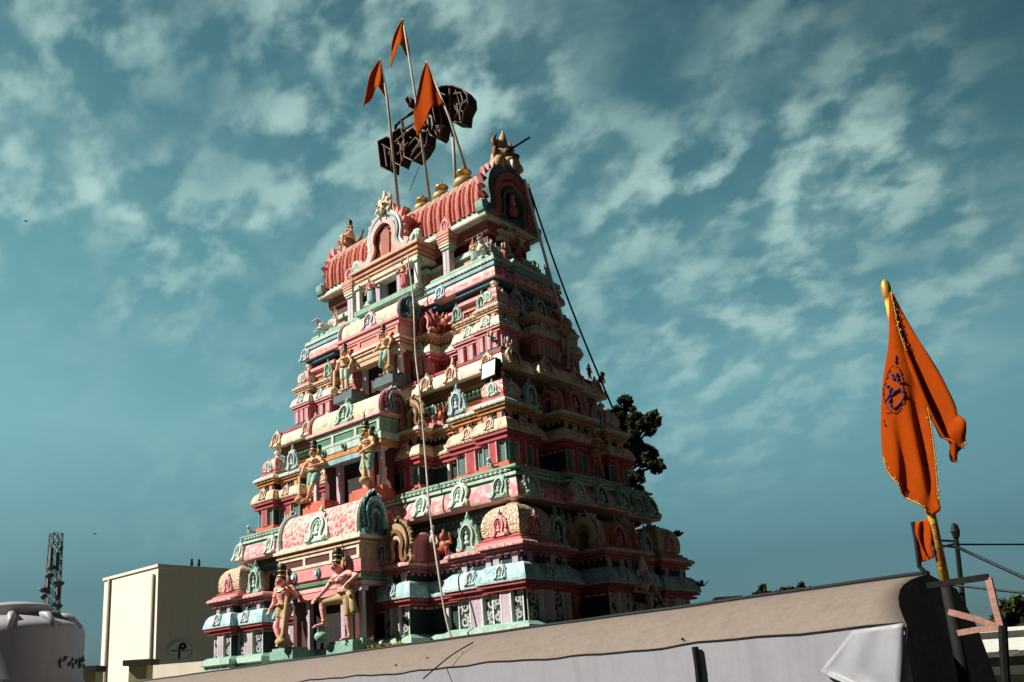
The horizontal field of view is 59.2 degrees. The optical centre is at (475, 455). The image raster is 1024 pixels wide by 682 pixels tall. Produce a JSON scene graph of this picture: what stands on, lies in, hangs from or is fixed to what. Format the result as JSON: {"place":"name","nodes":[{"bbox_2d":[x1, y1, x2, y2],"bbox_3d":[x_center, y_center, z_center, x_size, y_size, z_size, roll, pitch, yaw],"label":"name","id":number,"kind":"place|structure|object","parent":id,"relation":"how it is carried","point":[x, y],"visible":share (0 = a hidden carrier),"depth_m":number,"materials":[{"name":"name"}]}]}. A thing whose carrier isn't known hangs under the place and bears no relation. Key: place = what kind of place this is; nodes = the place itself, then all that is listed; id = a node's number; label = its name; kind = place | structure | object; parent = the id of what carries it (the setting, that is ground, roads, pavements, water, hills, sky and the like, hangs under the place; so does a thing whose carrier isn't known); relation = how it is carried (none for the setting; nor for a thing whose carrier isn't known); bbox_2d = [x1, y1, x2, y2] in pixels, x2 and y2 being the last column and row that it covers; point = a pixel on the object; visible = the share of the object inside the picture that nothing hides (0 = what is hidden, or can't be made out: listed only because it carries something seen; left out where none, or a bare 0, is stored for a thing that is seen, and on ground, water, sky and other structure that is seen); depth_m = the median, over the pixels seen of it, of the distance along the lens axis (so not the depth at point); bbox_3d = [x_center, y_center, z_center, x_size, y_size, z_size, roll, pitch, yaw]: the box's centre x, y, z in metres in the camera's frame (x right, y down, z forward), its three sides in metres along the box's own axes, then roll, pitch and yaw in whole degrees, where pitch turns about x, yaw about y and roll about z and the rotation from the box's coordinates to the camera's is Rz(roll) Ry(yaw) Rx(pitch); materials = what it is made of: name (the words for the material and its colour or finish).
{"place":"outdoors","nodes":[
{"label":"outdoors","id":0,"kind":"place"},
{"bbox_2d":[0,602,84,681],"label":"water tank","id":1,"kind":"object","parent":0,"point":[40,642],"visible":1,"depth_m":22.62,"materials":[{"name":"plastic"}]},
{"bbox_2d":[83,665,105,681],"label":"boundary wall","id":2,"kind":"structure","parent":0,"point":[94,673],"depth_m":31.88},
{"bbox_2d":[123,659,158,681],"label":"gate pillar","id":3,"kind":"structure","parent":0,"point":[140,669],"depth_m":33.98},
{"bbox_2d":[101,564,229,681],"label":"white building","id":4,"kind":"structure","parent":0,"point":[155,611],"depth_m":48.67,"materials":[{"name":"white paint"}]},
{"bbox_2d":[168,641,192,659],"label":"satellite dish","id":5,"kind":"object","parent":4,"relation":"attached to","point":[180,650],"visible":1,"depth_m":47.54,"materials":[{"name":"white paint"}]},
{"bbox_2d":[153,661,203,678],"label":"parapet wall","id":6,"kind":"structure","parent":0,"point":[167,670],"depth_m":35.98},
{"bbox_2d":[0,0,1023,665],"label":"sky","id":7,"kind":"structure","parent":0,"point":[725,193],"materials":[{"name":"blue"}]},
{"bbox_2d":[712,595,741,600],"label":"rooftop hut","id":8,"kind":"object","parent":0,"point":[717,598],"visible":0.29,"depth_m":84.71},
{"bbox_2d":[980,626,1023,651],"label":"house","id":9,"kind":"structure","parent":0,"point":[990,640],"depth_m":43.15,"materials":[{"name":"white paint"}]},
{"bbox_2d":[987,650,1023,666],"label":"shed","id":10,"kind":"structure","parent":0,"point":[1016,657],"depth_m":30.30,"materials":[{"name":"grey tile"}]},
{"bbox_2d":[992,665,1023,681],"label":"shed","id":11,"kind":"structure","parent":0,"point":[1016,673],"depth_m":21.35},
{"label":"ground","id":12,"kind":"structure","parent":0,"visible":0},
{"bbox_2d":[39,532,64,612],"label":"telecom mast","id":13,"kind":"object","parent":12,"relation":"on","point":[58,583],"visible":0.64,"depth_m":147.09,"materials":[{"name":"metal"}]},
{"bbox_2d":[200,131,701,671],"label":"temple gateway tower","id":14,"kind":"structure","parent":12,"relation":"on","point":[536,519],"depth_m":22.44,"materials":[{"name":"teal paint"}]},
{"bbox_2d":[266,563,298,647],"bbox_3d":[-4.736,3.678,22.109,0.611,2.094,0.914,10,-20,-42],"label":"guardian statue","id":15,"kind":"object","parent":14,"relation":"on","point":[283,609],"visible":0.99,"depth_m":22.05,"materials":[{"name":"pink paint"}]},
{"bbox_2d":[294,440,324,503],"bbox_3d":[-4.340,0.414,23.676,0.936,1.700,0.503,-14,-18,34],"label":"guardian statue","id":16,"kind":"object","parent":14,"relation":"on","point":[314,473],"visible":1,"depth_m":23.60,"materials":[{"name":"beige paint"}]},
{"bbox_2d":[312,315,331,333],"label":"bull statue","id":17,"kind":"object","parent":14,"relation":"on","point":[323,326],"visible":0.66,"depth_m":27.90,"materials":[{"name":"white paint"}]},
{"bbox_2d":[311,547,358,642],"bbox_3d":[-3.160,3.175,20.698,1.433,2.174,0.656,-15,-18,37],"label":"guardian statue","id":18,"kind":"object","parent":14,"relation":"on","point":[345,594],"visible":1,"depth_m":20.61,"materials":[{"name":"pink paint"}]},
{"bbox_2d":[333,306,337,326],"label":"attendant statue","id":19,"kind":"object","parent":14,"relation":"on","point":[335,317],"visible":0.89,"depth_m":27.70,"materials":[{"name":"beige paint"}]},
{"bbox_2d":[330,343,352,392],"bbox_3d":[-3.688,-2.437,24.957,0.778,1.422,0.356,-12,-17,29],"label":"guardian statue","id":20,"kind":"object","parent":14,"relation":"on","point":[345,369],"visible":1,"depth_m":24.87,"materials":[{"name":"beige paint"}]},
{"bbox_2d":[342,536,344,570],"bbox_3d":[-3.097,2.432,21.063,0.031,1.132,0.136,6,-17,-31],"label":"conductor wire","id":21,"kind":"object","parent":14,"relation":"attached to","point":[343,554],"visible":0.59,"depth_m":21.06,"materials":[{"name":"black metal"}]},
{"bbox_2d":[335,220,363,250],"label":"seated statue","id":22,"kind":"object","parent":14,"relation":"on","point":[349,240],"visible":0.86,"depth_m":28.87,"materials":[{"name":"beige paint"}]},
{"bbox_2d":[355,420,374,485],"bbox_3d":[-2.728,-0.064,22.247,0.483,1.723,0.705,-1,-15,-9],"label":"guardian statue","id":23,"kind":"object","parent":14,"relation":"on","point":[367,444],"visible":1,"depth_m":22.12,"materials":[{"name":"beige paint"}]},
{"bbox_2d":[364,275,374,306],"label":"attendant statue","id":24,"kind":"object","parent":14,"relation":"on","point":[369,292],"visible":1,"depth_m":26.07,"materials":[{"name":"blue paint"}]},
{"bbox_2d":[363,58,399,206],"bbox_3d":[-3.057,-10.230,28.917,0.291,5.843,1.471,10,-20,-42],"label":"ridge flag","id":25,"kind":"object","parent":14,"relation":"on","point":[376,78],"visible":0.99,"depth_m":29.27,"materials":[{"name":"orange fabric"}]},
{"bbox_2d":[372,324,393,375],"bbox_3d":[-2.417,-2.824,23.779,0.455,1.432,0.723,9,-19,-39],"label":"guardian statue","id":26,"kind":"object","parent":14,"relation":"on","point":[385,348],"visible":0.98,"depth_m":23.76,"materials":[{"name":"beige paint"}]},
{"bbox_2d":[365,641,403,648],"bbox_3d":[-2.015,4.250,19.944,1.308,0.216,0.554,-16,-19,40],"label":"grass tuft","id":27,"kind":"object","parent":14,"relation":"on","point":[379,645],"visible":0.36,"depth_m":19.92,"materials":[{"name":"yellow plant"}]},
{"bbox_2d":[396,256,407,290],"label":"attendant statue","id":28,"kind":"object","parent":14,"relation":"on","point":[403,268],"visible":0.98,"depth_m":25.16,"materials":[{"name":"pink paint"}]},
{"bbox_2d":[403,204,410,214],"bbox_3d":[-2.205,-7.457,27.987,0.559,0.780,0.568,-16,-19,40],"label":"finial pot","id":29,"kind":"object","parent":14,"relation":"on","point":[408,210],"visible":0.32,"depth_m":27.92,"materials":[{"name":"gold metal"}]},
{"bbox_2d":[390,18,431,201],"bbox_3d":[-2.121,-10.739,28.614,1.728,7.526,0.398,-16,-19,40],"label":"ridge flag","id":30,"kind":"object","parent":14,"relation":"attached to","point":[400,36],"visible":1,"depth_m":29.30,"materials":[{"name":"orange fabric"}]},
{"bbox_2d":[413,194,428,209],"bbox_3d":[-1.622,-7.633,27.476,0.570,0.795,0.578,-16,-19,40],"label":"finial pot","id":31,"kind":"object","parent":14,"relation":"on","point":[422,200],"visible":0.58,"depth_m":27.36,"materials":[{"name":"gold metal"}]},
{"bbox_2d":[377,84,476,202],"bbox_3d":[-1.607,-9.649,28.411,4.172,4.200,0.492,-16,-19,40],"label":"rooftop sign","id":32,"kind":"object","parent":14,"relation":"on","point":[461,104],"visible":0.81,"depth_m":28.43,"materials":[{"name":"metal"}]},
{"bbox_2d":[407,254,451,636],"bbox_3d":[-1.255,-0.844,21.870,0.210,10.837,3.824,0,-15,-12],"label":"hanging rope","id":33,"kind":"object","parent":14,"relation":"hanging from","point":[448,628],"visible":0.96,"depth_m":21.38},
{"bbox_2d":[432,181,448,199],"bbox_3d":[-1.018,-7.834,26.951,0.610,0.851,0.619,-16,-19,40],"label":"finial pot","id":34,"kind":"object","parent":14,"relation":"on","point":[441,188],"visible":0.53,"depth_m":26.81,"materials":[{"name":"gold metal"}]},
{"bbox_2d":[453,165,472,187],"bbox_3d":[-0.338,-8.079,26.363,0.681,0.950,0.691,-16,-19,40],"label":"finial pot","id":35,"kind":"object","parent":14,"relation":"on","point":[463,174],"visible":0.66,"depth_m":26.17,"materials":[{"name":"gold metal"}]},
{"bbox_2d":[414,60,466,168],"bbox_3d":[-1.140,-10.106,27.320,1.910,4.649,0.324,-12,-17,29],"label":"ridge flag","id":36,"kind":"object","parent":35,"relation":"in","point":[429,96],"visible":0.99,"depth_m":27.77,"materials":[{"name":"orange fabric"}]},
{"bbox_2d":[469,237,477,260],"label":"attendant statue","id":37,"kind":"object","parent":14,"relation":"on","point":[474,256],"visible":0.74,"depth_m":23.98,"materials":[{"name":"blue paint"}]},
{"bbox_2d":[475,234,490,257],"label":"bull statue","id":38,"kind":"object","parent":14,"relation":"on","point":[482,249],"visible":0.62,"depth_m":23.49,"materials":[{"name":"white paint"}]},
{"bbox_2d":[480,357,502,382],"bbox_3d":[0.416,-2.003,21.322,0.395,0.474,0.519,10,-19,-41],"label":"floodlight","id":39,"kind":"object","parent":14,"relation":"on","point":[490,369],"visible":1,"depth_m":21.17,"materials":[{"name":"black paint"}]},
{"bbox_2d":[509,235,527,261],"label":"deity statue","id":40,"kind":"object","parent":14,"relation":"on","point":[518,252],"visible":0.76,"depth_m":24.47,"materials":[{"name":"orange paint"}]},
{"bbox_2d":[510,137,529,149],"bbox_3d":[1.241,-8.910,25.747,0.881,0.771,0.065,8,-19,-37],"label":"iron bar","id":41,"kind":"object","parent":14,"relation":"on","point":[519,143],"visible":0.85,"depth_m":25.73,"materials":[{"name":"black paint"}]},
{"bbox_2d":[523,179,563,322],"bbox_3d":[1.910,-5.640,24.908,0.835,4.494,0.422,-8,-15,16],"label":"cable","id":42,"kind":"object","parent":14,"relation":"attached to","point":[543,251],"visible":0.98,"depth_m":25.06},
{"bbox_2d":[560,329,576,367],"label":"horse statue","id":43,"kind":"object","parent":14,"relation":"on","point":[570,342],"visible":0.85,"depth_m":23.32,"materials":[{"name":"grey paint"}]},
{"bbox_2d":[557,315,578,350],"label":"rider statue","id":44,"kind":"object","parent":43,"relation":"on","point":[566,324],"visible":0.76,"depth_m":23.59,"materials":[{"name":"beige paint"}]},
{"bbox_2d":[527,183,612,406],"bbox_3d":[2.517,-4.545,24.683,1.832,7.044,0.148,-8,-15,19],"label":"guy cable","id":45,"kind":"object","parent":14,"relation":"attached to","point":[592,360],"visible":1,"depth_m":24.55,"materials":[{"name":"black metal"}]},
{"bbox_2d":[581,424,610,476],"bbox_3d":[2.958,-0.138,22.156,0.907,1.323,0.394,7,-18,-35],"label":"deity statue","id":46,"kind":"object","parent":14,"relation":"on","point":[594,455],"visible":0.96,"depth_m":22.12,"materials":[{"name":"orange paint"}]},
{"bbox_2d":[633,555,665,609],"bbox_3d":[3.924,3.055,20.611,0.601,1.510,0.896,-10,-16,25],"label":"deity statue","id":47,"kind":"object","parent":14,"relation":"on","point":[644,584],"visible":0.88,"depth_m":20.48,"materials":[{"name":"grey paint"}]},
{"bbox_2d":[673,530,685,536],"bbox_3d":[5.414,2.105,24.333,0.561,0.234,0.399,-16,-19,40],"label":"weed","id":48,"kind":"object","parent":14,"relation":"attached to","point":[677,533],"visible":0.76,"depth_m":24.28,"materials":[{"name":"green plant"}]},
{"bbox_2d":[696,580,707,586],"bbox_3d":[5.785,3.285,23.142,0.520,0.192,0.330,-11,-16,26],"label":"weed","id":49,"kind":"object","parent":14,"relation":"on","point":[700,583],"visible":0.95,"depth_m":23.10,"materials":[{"name":"green plant"}]},
{"bbox_2d":[135,570,996,681],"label":"tarpaulin canopy","id":50,"kind":"object","parent":12,"relation":"on","point":[891,628],"visible":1,"depth_m":8.68,"materials":[{"name":"grey fabric"}]},
{"bbox_2d":[423,642,473,678],"bbox_3d":[-0.387,2.692,11.828,0.128,0.468,0.987,-16,-19,40],"label":"loose wire","id":51,"kind":"object","parent":50,"relation":"on","point":[446,659],"visible":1,"depth_m":11.89,"materials":[{"name":"black metal"}]},
{"bbox_2d":[881,279,970,681],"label":"temple flag","id":52,"kind":"object","parent":50,"relation":"on","point":[916,398],"visible":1,"depth_m":7.62,"materials":[{"name":"orange fabric"}]},
{"bbox_2d":[911,518,934,573],"bbox_3d":[3.731,0.761,7.517,0.094,0.448,0.222,1,-15,-17],"label":"pennant","id":53,"kind":"object","parent":52,"relation":"attached to","point":[922,536],"visible":1,"depth_m":7.51,"materials":[{"name":"fabric"}]},
{"bbox_2d":[926,574,1010,681],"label":"metal bracket","id":54,"kind":"object","parent":50,"relation":"attached to","point":[998,626],"visible":1,"depth_m":6.90,"materials":[{"name":"pink metal"}]},
{"bbox_2d":[605,394,666,490],"bbox_3d":[6.130,6.174,32.887,1.911,17.770,3.409,5,-17,-28],"label":"tree","id":55,"kind":"object","parent":12,"relation":"on","point":[635,424],"visible":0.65,"depth_m":33.90,"materials":[{"name":"green plant"}]},
{"bbox_2d":[752,583,773,594],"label":"distant tree","id":56,"kind":"object","parent":12,"relation":"on","point":[762,588],"visible":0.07,"depth_m":126.67,"materials":[{"name":"green plant"}]},
{"bbox_2d":[774,585,794,591],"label":"distant tree","id":57,"kind":"object","parent":12,"relation":"on","point":[784,588],"depth_m":126.34,"materials":[{"name":"green plant"}]},
{"bbox_2d":[795,581,810,588],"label":"distant tree","id":58,"kind":"object","parent":12,"relation":"on","point":[801,584],"visible":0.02,"depth_m":125.61,"materials":[{"name":"green plant"}]},
{"bbox_2d":[941,523,965,604],"bbox_3d":[10.032,6.090,17.406,0.435,9.676,0.225,-16,-19,40],"label":"electric pole","id":59,"kind":"object","parent":12,"relation":"on","point":[955,531],"visible":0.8,"depth_m":18.40,"materials":[{"name":"black metal"}]},
{"bbox_2d":[951,584,1023,593],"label":"overhead wire","id":60,"kind":"object","parent":59,"relation":"attached to","point":[999,590],"visible":0.61,"depth_m":17.61,"materials":[{"name":"black metal"}]},
{"bbox_2d":[958,546,1023,578],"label":"overhead wire","id":61,"kind":"object","parent":59,"relation":"attached to","point":[992,563],"visible":1,"depth_m":17.52,"materials":[{"name":"black metal"}]},
{"bbox_2d":[959,543,1023,544],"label":"overhead wire","id":62,"kind":"object","parent":59,"relation":"attached to","point":[992,544],"visible":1,"depth_m":18.47,"materials":[{"name":"black metal"}]},
{"bbox_2d":[989,594,1023,626],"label":"tree","id":63,"kind":"object","parent":12,"relation":"on","point":[1012,610],"visible":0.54,"depth_m":75.75,"materials":[{"name":"green plant"}]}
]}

